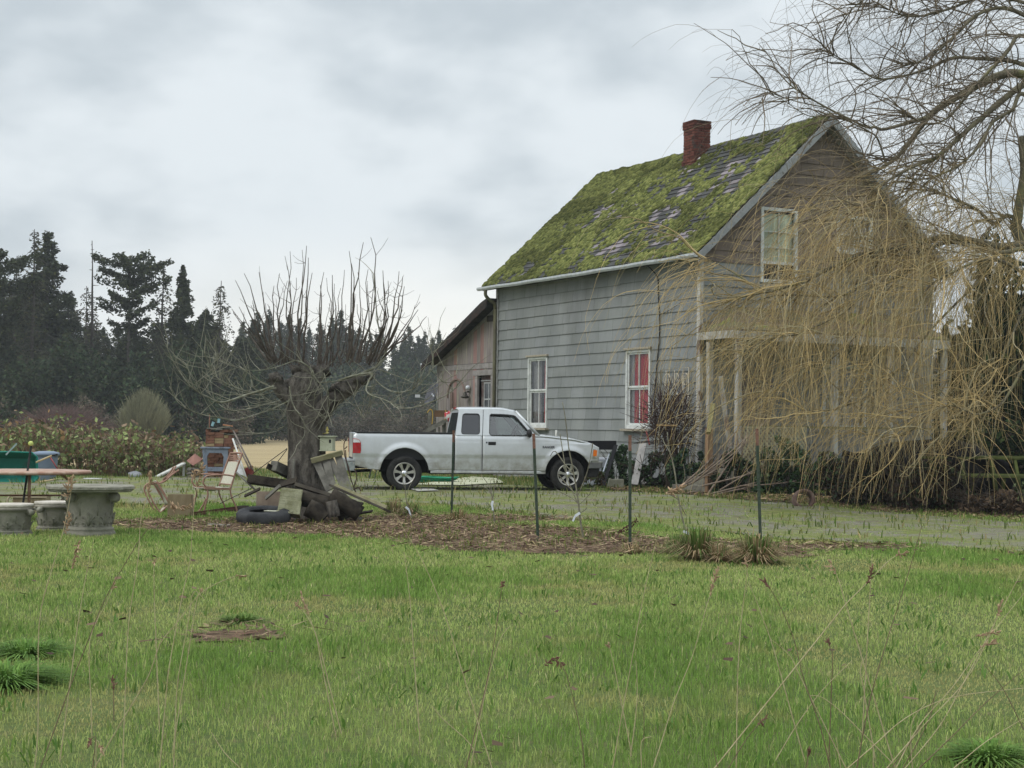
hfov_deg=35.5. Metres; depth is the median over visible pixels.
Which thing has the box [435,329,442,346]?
fir tree
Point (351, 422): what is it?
bare brush
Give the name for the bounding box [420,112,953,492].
farmhouse
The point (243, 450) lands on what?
leaning pole
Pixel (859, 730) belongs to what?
grass stalk
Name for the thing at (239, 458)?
leaning pole
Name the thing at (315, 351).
fir tree
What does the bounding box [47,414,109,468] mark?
bramble bush
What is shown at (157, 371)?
evergreen bush
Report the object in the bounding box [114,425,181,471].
bramble bush
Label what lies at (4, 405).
evergreen bush
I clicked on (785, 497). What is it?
dead leaves
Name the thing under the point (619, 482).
concrete block
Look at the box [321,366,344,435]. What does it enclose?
evergreen bush
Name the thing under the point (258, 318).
fir tree
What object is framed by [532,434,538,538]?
steel fence post
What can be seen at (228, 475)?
sling chair
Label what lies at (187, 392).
evergreen bush
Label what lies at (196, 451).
bramble bush
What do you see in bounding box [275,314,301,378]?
fir tree
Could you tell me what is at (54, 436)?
bramble bush
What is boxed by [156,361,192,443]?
evergreen bush
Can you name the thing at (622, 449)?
ivy bush
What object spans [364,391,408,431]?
bare brush
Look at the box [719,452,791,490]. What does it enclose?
cut branch
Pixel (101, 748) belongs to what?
grass stalk
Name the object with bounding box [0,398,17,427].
bare brush
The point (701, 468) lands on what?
cut branch
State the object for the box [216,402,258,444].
bare brush
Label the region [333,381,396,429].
evergreen bush
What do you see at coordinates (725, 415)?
leaning board
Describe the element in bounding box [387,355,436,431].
evergreen bush
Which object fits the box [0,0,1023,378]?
sky
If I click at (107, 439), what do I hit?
bramble bush
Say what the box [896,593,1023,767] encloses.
grass stalk
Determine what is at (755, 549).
grass clump
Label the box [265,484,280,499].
scrap board
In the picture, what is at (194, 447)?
bramble bush
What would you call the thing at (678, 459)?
ivy bush
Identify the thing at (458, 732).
grass stalk
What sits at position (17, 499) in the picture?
tan box
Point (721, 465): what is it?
cut branch
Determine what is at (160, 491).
sling chair
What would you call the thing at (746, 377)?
door
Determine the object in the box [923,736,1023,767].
grass clump
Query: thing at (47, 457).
wooden tool
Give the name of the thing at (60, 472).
patio table
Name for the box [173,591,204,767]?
grass stalk
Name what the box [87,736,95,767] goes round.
grass stalk
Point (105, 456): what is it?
bramble bush
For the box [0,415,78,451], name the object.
bramble bush
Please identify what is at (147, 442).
bramble bush
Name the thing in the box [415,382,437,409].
satellite dish
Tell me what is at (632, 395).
window
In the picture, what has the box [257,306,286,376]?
fir tree
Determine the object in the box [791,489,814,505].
hollow log
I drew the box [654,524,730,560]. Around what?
grass clump
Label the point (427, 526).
straw mulch
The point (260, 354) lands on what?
fir tree
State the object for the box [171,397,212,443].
bare brush
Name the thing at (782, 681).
grass stalk
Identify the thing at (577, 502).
sapling
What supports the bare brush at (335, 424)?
on the ground at (260, 454)
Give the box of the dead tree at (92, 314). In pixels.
[84,243,101,370]
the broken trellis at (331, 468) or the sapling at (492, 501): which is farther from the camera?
the broken trellis at (331, 468)
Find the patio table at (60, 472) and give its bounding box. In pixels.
[0,469,91,502]
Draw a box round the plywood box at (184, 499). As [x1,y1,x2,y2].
[167,494,192,517]
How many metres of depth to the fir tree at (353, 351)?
238.06 m
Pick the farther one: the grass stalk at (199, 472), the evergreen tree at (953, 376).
the evergreen tree at (953, 376)
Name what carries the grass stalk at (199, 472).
on the ground at (260, 454)
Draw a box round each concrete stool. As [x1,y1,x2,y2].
[0,503,35,535]
[34,500,66,530]
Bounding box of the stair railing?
[423,410,447,432]
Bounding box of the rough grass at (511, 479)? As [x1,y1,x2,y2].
[0,464,1023,553]
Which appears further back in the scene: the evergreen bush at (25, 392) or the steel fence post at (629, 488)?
the evergreen bush at (25, 392)
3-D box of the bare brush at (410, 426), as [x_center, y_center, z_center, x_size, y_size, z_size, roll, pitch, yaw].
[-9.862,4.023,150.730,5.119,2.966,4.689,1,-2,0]
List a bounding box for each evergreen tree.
[933,315,976,437]
[957,224,1023,484]
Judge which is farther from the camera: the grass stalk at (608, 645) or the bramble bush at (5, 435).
the bramble bush at (5, 435)
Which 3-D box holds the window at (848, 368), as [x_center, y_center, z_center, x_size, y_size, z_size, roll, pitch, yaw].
[7.261,0.287,35.100,1.200,1.400,0.127,2,-2,-28]
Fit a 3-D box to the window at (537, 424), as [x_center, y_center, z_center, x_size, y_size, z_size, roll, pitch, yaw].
[0.675,0.211,39.484,0.312,1.855,1.160,2,-2,-28]
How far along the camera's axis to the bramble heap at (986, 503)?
25.35 m
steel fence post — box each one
[451,430,454,512]
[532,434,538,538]
[628,435,631,544]
[755,429,761,542]
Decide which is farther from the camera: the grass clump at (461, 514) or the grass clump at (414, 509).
the grass clump at (414, 509)
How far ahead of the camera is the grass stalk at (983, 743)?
5.86 m
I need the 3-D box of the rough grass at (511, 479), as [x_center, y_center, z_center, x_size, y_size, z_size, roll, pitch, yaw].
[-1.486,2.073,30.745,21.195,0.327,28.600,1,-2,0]
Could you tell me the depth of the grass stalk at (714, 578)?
6.07 m
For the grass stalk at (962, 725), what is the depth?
5.97 m
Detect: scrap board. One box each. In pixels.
[244,487,260,496]
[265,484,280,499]
[280,477,297,487]
[360,510,372,514]
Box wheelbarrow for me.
[0,451,38,481]
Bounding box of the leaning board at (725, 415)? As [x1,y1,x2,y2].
[718,376,731,450]
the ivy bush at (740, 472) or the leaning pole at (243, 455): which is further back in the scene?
the leaning pole at (243, 455)
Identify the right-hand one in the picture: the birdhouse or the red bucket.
the birdhouse
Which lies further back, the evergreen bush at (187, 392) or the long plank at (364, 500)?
the evergreen bush at (187, 392)
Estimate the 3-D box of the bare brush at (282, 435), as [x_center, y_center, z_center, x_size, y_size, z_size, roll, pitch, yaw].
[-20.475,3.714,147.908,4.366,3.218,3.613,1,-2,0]
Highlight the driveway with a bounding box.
[0,476,1023,550]
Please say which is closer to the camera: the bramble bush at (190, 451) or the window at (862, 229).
the window at (862, 229)
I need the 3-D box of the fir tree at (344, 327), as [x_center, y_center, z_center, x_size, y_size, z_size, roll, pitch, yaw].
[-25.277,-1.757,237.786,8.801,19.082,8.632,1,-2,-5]
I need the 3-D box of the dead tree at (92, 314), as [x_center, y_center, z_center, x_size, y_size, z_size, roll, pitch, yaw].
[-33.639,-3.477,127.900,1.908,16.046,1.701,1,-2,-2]
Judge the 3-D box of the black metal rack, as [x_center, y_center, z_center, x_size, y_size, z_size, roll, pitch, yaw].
[1.783,1.708,33.816,0.930,1.025,0.537,1,-2,0]
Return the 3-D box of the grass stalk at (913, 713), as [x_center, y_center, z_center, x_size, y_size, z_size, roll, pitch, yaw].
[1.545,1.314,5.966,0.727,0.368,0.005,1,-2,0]
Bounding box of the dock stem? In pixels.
[612,518,637,543]
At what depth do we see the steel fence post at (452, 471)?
24.03 m
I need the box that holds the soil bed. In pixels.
[610,488,1020,520]
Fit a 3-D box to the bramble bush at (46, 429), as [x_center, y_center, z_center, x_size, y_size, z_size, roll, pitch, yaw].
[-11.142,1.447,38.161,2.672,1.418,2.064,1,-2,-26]
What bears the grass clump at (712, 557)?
on the ground at (260, 454)
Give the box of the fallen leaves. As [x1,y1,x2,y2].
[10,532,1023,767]
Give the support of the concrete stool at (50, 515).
on the ground at (260, 454)
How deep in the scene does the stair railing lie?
41.27 m
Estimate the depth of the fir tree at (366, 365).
237.63 m
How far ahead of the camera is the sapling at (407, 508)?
23.22 m
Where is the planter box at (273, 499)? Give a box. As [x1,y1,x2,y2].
[256,491,279,505]
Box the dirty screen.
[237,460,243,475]
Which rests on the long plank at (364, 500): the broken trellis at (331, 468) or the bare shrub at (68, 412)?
the broken trellis at (331, 468)
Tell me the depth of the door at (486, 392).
42.26 m
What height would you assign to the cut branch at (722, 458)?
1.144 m
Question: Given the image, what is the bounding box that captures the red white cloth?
[444,411,450,421]
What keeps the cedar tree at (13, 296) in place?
on the ground at (260, 454)
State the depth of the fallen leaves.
10.89 m
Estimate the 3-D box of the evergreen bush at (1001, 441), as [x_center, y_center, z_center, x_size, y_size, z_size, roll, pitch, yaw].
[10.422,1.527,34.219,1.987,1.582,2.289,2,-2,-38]
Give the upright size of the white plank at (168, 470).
0.332 m
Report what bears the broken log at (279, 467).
attached to the pollarded tree at (309, 407)
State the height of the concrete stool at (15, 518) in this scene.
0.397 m
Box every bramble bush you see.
[0,409,69,451]
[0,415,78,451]
[0,415,108,468]
[0,427,22,450]
[1,417,46,450]
[5,420,83,465]
[11,417,109,468]
[26,418,125,469]
[46,422,151,469]
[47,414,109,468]
[53,423,155,474]
[61,421,171,475]
[77,422,144,471]
[101,430,159,474]
[105,433,180,472]
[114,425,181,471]
[115,419,199,475]
[115,436,202,475]
[133,435,201,476]
[147,432,196,473]
[155,432,207,468]
[164,435,203,471]
[171,441,233,467]
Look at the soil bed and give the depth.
28.46 m
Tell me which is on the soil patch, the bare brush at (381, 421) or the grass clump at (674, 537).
the grass clump at (674, 537)
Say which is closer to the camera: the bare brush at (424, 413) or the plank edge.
the plank edge
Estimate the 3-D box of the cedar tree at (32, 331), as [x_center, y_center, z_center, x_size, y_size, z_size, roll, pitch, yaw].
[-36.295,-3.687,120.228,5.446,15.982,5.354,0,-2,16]
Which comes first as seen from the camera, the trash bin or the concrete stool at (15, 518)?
the concrete stool at (15, 518)
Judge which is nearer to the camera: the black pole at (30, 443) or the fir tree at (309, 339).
the black pole at (30, 443)
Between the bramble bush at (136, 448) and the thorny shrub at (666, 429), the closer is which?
the thorny shrub at (666, 429)
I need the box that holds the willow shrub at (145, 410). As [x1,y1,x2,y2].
[111,387,175,440]
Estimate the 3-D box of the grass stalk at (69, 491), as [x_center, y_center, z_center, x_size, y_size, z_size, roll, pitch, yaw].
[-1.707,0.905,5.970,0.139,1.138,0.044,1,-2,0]
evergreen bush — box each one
[0,355,59,437]
[0,374,28,419]
[32,359,78,407]
[68,349,123,422]
[98,375,152,419]
[112,364,162,418]
[145,339,184,440]
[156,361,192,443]
[171,337,212,441]
[178,329,212,394]
[182,391,225,443]
[215,375,247,442]
[239,366,273,443]
[310,356,364,406]
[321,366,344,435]
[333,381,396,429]
[365,362,420,431]
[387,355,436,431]
[414,372,435,420]
[932,379,969,441]
[954,419,1023,491]
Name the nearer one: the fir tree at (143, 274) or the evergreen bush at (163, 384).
the evergreen bush at (163, 384)
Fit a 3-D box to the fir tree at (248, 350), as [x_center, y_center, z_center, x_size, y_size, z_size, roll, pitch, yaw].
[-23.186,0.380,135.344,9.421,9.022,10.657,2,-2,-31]
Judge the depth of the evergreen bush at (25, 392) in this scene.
111.74 m
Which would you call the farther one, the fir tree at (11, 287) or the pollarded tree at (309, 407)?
the fir tree at (11, 287)
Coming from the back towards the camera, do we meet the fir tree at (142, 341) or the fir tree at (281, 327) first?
the fir tree at (281, 327)
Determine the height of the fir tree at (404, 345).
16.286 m
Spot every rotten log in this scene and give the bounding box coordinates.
[301,490,348,520]
[303,500,328,522]
[327,488,364,520]
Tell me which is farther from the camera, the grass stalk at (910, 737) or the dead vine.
the dead vine
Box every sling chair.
[143,466,193,512]
[191,452,242,511]
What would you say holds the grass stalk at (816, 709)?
on the ground at (260, 454)
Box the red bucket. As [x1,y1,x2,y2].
[244,465,253,476]
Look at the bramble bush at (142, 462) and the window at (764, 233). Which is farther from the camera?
the bramble bush at (142, 462)
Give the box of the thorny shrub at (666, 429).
[622,365,709,487]
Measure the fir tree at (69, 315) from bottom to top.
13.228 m
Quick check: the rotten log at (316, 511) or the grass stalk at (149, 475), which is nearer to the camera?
the grass stalk at (149, 475)
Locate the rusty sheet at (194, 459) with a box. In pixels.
[187,454,201,464]
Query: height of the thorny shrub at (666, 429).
2.563 m
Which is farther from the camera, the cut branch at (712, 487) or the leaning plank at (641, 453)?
the leaning plank at (641, 453)
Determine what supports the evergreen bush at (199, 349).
on the ground at (260, 454)
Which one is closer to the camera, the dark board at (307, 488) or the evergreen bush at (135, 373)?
the dark board at (307, 488)
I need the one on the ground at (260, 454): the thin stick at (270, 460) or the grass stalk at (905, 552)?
the grass stalk at (905, 552)
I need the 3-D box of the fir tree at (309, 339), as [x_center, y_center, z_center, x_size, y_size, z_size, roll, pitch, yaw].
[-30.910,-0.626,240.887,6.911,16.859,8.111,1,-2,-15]
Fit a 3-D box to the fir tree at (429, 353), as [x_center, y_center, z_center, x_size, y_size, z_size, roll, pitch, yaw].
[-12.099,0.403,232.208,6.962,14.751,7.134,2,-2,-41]
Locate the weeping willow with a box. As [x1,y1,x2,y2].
[567,0,1023,507]
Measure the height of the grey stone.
0.225 m
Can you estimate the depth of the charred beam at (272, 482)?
23.16 m
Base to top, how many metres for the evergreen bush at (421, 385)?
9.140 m
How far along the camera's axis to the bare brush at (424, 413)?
149.62 m
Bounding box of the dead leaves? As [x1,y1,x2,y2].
[607,484,1023,518]
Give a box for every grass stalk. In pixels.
[34,474,76,767]
[40,516,157,767]
[59,540,93,762]
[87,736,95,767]
[89,581,116,737]
[95,740,104,767]
[96,574,246,765]
[110,675,117,719]
[122,470,153,767]
[152,559,159,732]
[159,462,206,767]
[172,588,203,751]
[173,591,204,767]
[211,732,239,767]
[294,600,336,736]
[300,590,342,737]
[394,512,491,767]
[404,554,420,740]
[432,706,478,763]
[466,581,505,767]
[470,626,509,765]
[545,656,584,767]
[605,642,631,755]
[612,483,686,767]
[630,666,637,758]
[653,566,719,767]
[714,550,909,767]
[728,714,767,767]
[736,556,751,766]
[748,582,804,762]
[758,577,830,767]
[771,639,845,767]
[772,666,845,765]
[806,746,810,767]
[810,695,895,766]
[824,637,832,759]
[825,559,894,767]
[848,688,1022,767]
[856,526,921,767]
[860,656,875,761]
[862,559,871,731]
[887,599,1003,767]
[891,691,937,767]
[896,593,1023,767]
[903,690,935,767]
[905,568,1023,767]
[910,704,924,767]
[919,671,1021,767]
[954,718,1023,767]
[984,665,1023,729]
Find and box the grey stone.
[128,471,141,476]
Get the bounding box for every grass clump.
[0,636,91,662]
[0,657,93,695]
[197,612,283,627]
[379,498,405,513]
[394,501,433,515]
[443,508,474,521]
[530,520,553,530]
[612,541,647,554]
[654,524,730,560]
[655,533,682,553]
[687,542,741,562]
[714,531,801,563]
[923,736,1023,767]
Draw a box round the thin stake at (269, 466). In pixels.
[266,463,286,478]
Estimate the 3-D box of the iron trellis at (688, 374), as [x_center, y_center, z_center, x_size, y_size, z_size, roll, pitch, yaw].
[3.445,0.782,33.971,0.026,2.256,1.098,2,-2,-28]
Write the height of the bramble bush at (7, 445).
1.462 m
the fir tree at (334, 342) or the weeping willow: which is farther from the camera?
the fir tree at (334, 342)
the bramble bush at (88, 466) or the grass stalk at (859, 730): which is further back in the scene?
the bramble bush at (88, 466)
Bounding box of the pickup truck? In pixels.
[343,407,602,490]
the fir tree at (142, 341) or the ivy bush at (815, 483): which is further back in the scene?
the fir tree at (142, 341)
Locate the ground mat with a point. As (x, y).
(423, 489)
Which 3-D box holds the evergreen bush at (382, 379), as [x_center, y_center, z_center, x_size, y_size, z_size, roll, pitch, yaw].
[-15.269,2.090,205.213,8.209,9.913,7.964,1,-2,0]
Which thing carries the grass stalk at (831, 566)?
on the ground at (260, 454)
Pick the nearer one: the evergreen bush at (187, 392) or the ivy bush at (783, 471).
the ivy bush at (783, 471)
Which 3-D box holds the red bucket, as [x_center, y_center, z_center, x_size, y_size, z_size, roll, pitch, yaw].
[-6.016,1.986,36.508,0.278,0.264,0.256,1,-2,0]
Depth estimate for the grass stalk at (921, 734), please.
5.96 m
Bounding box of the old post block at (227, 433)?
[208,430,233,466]
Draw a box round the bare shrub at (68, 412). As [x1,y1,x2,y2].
[7,401,120,435]
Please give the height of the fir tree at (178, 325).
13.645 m
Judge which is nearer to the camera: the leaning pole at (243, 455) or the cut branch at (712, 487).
the cut branch at (712, 487)
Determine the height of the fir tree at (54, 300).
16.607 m
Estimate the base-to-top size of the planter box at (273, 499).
0.240 m
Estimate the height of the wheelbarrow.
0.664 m
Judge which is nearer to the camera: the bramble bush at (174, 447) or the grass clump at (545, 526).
the grass clump at (545, 526)
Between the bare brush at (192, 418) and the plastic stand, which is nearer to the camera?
the plastic stand
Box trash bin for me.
[33,451,59,479]
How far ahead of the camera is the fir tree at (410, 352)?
235.30 m
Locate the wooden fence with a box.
[921,456,1023,504]
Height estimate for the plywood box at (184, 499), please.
0.360 m
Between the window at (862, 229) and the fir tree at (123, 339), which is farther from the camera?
the fir tree at (123, 339)
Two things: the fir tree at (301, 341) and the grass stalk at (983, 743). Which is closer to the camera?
the grass stalk at (983, 743)
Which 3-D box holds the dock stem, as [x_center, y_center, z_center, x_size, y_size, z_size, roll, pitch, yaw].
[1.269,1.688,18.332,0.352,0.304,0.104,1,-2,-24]
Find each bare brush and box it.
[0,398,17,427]
[59,393,101,430]
[79,401,108,431]
[97,410,123,435]
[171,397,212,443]
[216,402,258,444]
[266,409,287,440]
[325,413,353,440]
[330,412,369,440]
[346,402,384,436]
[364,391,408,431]
[380,411,427,431]
[410,400,436,431]
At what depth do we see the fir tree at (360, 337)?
242.53 m
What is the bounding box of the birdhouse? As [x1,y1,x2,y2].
[318,436,337,450]
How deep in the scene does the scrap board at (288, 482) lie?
22.77 m
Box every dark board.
[294,482,330,495]
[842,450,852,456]
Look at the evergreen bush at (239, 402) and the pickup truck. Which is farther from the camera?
the evergreen bush at (239, 402)
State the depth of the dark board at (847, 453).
28.29 m
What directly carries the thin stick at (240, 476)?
on the charred beam at (272, 482)
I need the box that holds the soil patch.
[112,515,905,640]
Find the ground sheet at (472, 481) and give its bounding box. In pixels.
[418,477,504,484]
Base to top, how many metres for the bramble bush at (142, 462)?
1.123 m
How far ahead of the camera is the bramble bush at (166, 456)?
39.13 m
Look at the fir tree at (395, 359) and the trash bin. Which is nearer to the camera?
the trash bin
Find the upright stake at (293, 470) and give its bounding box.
[292,459,294,488]
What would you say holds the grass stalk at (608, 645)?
on the ground at (260, 454)
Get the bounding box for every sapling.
[402,475,413,514]
[478,473,498,527]
[550,402,594,538]
[662,432,688,535]
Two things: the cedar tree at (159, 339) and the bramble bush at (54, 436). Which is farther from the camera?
the cedar tree at (159, 339)
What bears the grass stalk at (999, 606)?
on the ground at (260, 454)
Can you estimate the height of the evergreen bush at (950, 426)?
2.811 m
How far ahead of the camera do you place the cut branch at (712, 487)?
30.68 m
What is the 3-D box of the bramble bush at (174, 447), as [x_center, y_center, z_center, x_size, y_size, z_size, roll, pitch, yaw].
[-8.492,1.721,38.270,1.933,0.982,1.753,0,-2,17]
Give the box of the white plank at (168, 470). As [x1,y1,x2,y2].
[155,463,185,476]
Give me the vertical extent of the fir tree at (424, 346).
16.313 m
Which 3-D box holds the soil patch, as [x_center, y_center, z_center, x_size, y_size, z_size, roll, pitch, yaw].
[0.064,1.830,17.831,8.844,0.094,14.109,1,-2,-18]
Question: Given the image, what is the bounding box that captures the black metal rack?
[588,441,617,485]
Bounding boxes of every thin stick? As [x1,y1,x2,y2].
[235,471,254,489]
[253,448,286,473]
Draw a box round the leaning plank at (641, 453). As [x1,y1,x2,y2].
[632,443,646,485]
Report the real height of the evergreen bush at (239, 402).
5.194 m
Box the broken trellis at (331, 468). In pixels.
[311,450,351,491]
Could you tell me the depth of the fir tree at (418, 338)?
237.01 m
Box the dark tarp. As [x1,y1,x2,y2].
[846,438,1012,499]
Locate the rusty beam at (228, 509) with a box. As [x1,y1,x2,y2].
[186,506,237,516]
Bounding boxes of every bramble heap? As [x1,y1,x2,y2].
[795,449,927,506]
[854,458,992,511]
[945,488,1023,515]
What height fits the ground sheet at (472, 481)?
0.012 m
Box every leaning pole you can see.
[232,438,246,476]
[233,430,253,470]
[235,439,249,468]
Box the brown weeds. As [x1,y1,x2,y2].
[580,471,612,487]
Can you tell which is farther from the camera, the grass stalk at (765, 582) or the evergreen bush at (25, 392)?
the evergreen bush at (25, 392)
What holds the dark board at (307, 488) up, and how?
on the rotten log at (307, 497)
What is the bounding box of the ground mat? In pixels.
[412,488,437,490]
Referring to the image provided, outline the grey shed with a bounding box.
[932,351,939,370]
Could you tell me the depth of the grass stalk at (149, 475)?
5.98 m
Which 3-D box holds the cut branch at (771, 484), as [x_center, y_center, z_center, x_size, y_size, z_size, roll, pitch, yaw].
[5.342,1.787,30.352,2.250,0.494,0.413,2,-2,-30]
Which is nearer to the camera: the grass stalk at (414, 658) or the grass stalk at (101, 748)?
the grass stalk at (101, 748)
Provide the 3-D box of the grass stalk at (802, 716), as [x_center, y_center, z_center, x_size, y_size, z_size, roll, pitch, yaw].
[1.173,1.292,6.266,0.317,0.424,0.005,1,-2,0]
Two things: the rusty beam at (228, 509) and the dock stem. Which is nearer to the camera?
the dock stem
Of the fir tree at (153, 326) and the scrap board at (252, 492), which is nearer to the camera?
the scrap board at (252, 492)
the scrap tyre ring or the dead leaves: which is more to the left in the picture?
the scrap tyre ring
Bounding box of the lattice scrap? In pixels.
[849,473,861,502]
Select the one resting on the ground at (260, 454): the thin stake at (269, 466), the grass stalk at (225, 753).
the grass stalk at (225, 753)
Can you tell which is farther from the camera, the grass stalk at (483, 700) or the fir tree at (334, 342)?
the fir tree at (334, 342)
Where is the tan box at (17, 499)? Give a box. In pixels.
[6,494,50,512]
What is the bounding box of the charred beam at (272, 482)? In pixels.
[247,474,286,488]
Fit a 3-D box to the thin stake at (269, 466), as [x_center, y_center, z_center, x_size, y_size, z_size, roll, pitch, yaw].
[-3.353,1.271,23.097,0.030,0.262,0.495,-1,-2,42]
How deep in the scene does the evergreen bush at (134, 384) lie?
111.84 m
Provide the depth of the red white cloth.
40.95 m
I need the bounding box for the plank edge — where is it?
[334,484,387,508]
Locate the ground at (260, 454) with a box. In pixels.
[0,436,1023,767]
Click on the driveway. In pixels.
(569, 502)
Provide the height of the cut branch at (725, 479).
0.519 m
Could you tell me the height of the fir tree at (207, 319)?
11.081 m
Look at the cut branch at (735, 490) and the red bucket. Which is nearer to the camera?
the cut branch at (735, 490)
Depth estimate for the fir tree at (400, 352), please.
230.38 m
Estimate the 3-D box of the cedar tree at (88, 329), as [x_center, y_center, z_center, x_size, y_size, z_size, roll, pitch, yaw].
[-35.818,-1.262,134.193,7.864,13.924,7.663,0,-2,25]
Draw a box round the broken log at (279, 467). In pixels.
[271,461,286,475]
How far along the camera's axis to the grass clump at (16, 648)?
9.30 m
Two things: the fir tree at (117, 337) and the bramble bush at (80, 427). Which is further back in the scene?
the fir tree at (117, 337)
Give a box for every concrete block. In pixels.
[607,478,614,487]
[615,479,623,487]
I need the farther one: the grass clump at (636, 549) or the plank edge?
the plank edge
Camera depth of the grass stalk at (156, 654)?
6.77 m
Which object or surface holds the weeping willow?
on the ground at (260, 454)
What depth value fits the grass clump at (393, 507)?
24.17 m
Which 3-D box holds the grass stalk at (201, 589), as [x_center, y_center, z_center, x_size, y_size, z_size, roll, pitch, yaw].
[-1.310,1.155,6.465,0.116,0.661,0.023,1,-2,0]
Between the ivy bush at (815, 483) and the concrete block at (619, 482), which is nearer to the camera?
the ivy bush at (815, 483)
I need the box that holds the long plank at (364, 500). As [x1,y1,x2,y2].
[329,484,390,512]
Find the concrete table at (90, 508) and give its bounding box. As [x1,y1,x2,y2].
[46,484,134,536]
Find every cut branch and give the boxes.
[683,435,748,484]
[684,422,756,483]
[687,446,743,485]
[688,429,770,484]
[694,426,759,482]
[695,415,774,479]
[701,460,782,486]
[709,426,764,491]
[711,471,804,494]
[713,486,752,494]
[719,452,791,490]
[740,474,819,486]
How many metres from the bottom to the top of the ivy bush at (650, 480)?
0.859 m
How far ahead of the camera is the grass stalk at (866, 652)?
6.97 m
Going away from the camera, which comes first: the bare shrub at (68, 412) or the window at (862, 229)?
the window at (862, 229)
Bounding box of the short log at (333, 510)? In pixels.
[326,500,339,517]
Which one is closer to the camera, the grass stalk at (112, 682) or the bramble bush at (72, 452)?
the grass stalk at (112, 682)
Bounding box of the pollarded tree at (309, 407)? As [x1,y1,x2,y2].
[149,239,490,519]
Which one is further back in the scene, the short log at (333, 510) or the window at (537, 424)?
the window at (537, 424)
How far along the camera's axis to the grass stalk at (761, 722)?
6.06 m
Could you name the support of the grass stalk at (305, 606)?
on the ground at (260, 454)
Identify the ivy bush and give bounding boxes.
[601,444,634,486]
[618,450,690,487]
[662,447,722,488]
[692,446,763,493]
[750,435,816,494]
[800,451,844,497]
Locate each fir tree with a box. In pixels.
[0,248,44,400]
[0,275,26,347]
[10,230,90,375]
[57,299,97,358]
[90,249,174,376]
[94,326,120,369]
[102,324,123,357]
[107,326,139,364]
[112,321,169,379]
[123,336,155,372]
[152,264,208,376]
[194,308,242,396]
[224,335,286,438]
[234,322,246,344]
[242,318,286,431]
[248,312,261,365]
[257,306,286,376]
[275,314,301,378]
[275,320,285,357]
[289,318,311,375]
[302,325,314,362]
[308,325,328,366]
[322,317,348,385]
[329,310,355,379]
[342,323,362,428]
[351,327,367,369]
[357,334,384,429]
[366,327,392,398]
[382,343,403,411]
[396,333,413,381]
[397,343,421,416]
[399,327,420,386]
[411,334,425,391]
[418,331,431,372]
[418,336,436,399]
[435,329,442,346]
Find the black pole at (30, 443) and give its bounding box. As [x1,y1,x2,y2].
[22,441,33,502]
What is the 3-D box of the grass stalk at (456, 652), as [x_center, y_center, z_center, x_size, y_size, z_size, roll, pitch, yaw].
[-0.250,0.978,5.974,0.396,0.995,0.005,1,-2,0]
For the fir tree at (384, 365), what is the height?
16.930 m
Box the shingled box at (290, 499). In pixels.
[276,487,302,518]
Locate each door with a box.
[473,369,492,406]
[741,366,772,462]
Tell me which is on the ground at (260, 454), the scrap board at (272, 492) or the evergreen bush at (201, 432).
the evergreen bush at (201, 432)
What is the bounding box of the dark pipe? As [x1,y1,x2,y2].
[237,505,248,509]
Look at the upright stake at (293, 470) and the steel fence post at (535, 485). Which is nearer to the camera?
the steel fence post at (535, 485)
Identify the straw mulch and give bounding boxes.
[113,511,952,645]
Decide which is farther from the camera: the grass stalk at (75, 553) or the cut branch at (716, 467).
the cut branch at (716, 467)
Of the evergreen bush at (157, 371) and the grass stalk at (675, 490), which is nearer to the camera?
the grass stalk at (675, 490)
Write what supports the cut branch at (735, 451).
on the cut branch at (722, 458)
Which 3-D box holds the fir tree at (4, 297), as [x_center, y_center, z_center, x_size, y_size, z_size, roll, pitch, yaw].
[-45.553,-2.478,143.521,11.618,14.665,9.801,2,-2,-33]
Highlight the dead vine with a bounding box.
[343,439,360,492]
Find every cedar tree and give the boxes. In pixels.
[0,270,28,362]
[6,229,61,376]
[70,286,110,368]
[138,268,175,373]
[202,281,239,399]
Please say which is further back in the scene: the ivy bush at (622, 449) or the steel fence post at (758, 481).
the ivy bush at (622, 449)
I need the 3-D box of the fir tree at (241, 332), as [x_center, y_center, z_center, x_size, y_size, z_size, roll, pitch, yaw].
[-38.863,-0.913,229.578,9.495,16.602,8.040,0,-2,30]
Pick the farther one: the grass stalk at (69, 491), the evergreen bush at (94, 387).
the evergreen bush at (94, 387)
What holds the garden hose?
on the driveway
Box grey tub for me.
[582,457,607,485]
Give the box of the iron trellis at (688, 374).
[659,367,689,472]
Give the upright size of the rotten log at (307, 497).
0.440 m
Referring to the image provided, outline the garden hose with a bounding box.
[420,476,458,481]
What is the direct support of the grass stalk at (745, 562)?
on the ground at (260, 454)
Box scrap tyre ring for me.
[236,505,290,525]
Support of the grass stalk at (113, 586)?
on the ground at (260, 454)
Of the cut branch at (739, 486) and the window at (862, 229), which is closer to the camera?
the cut branch at (739, 486)
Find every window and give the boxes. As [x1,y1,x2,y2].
[525,354,548,429]
[620,346,651,431]
[760,206,797,283]
[822,364,865,426]
[837,215,872,255]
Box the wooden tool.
[36,454,57,462]
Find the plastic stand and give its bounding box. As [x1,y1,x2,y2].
[200,447,230,476]

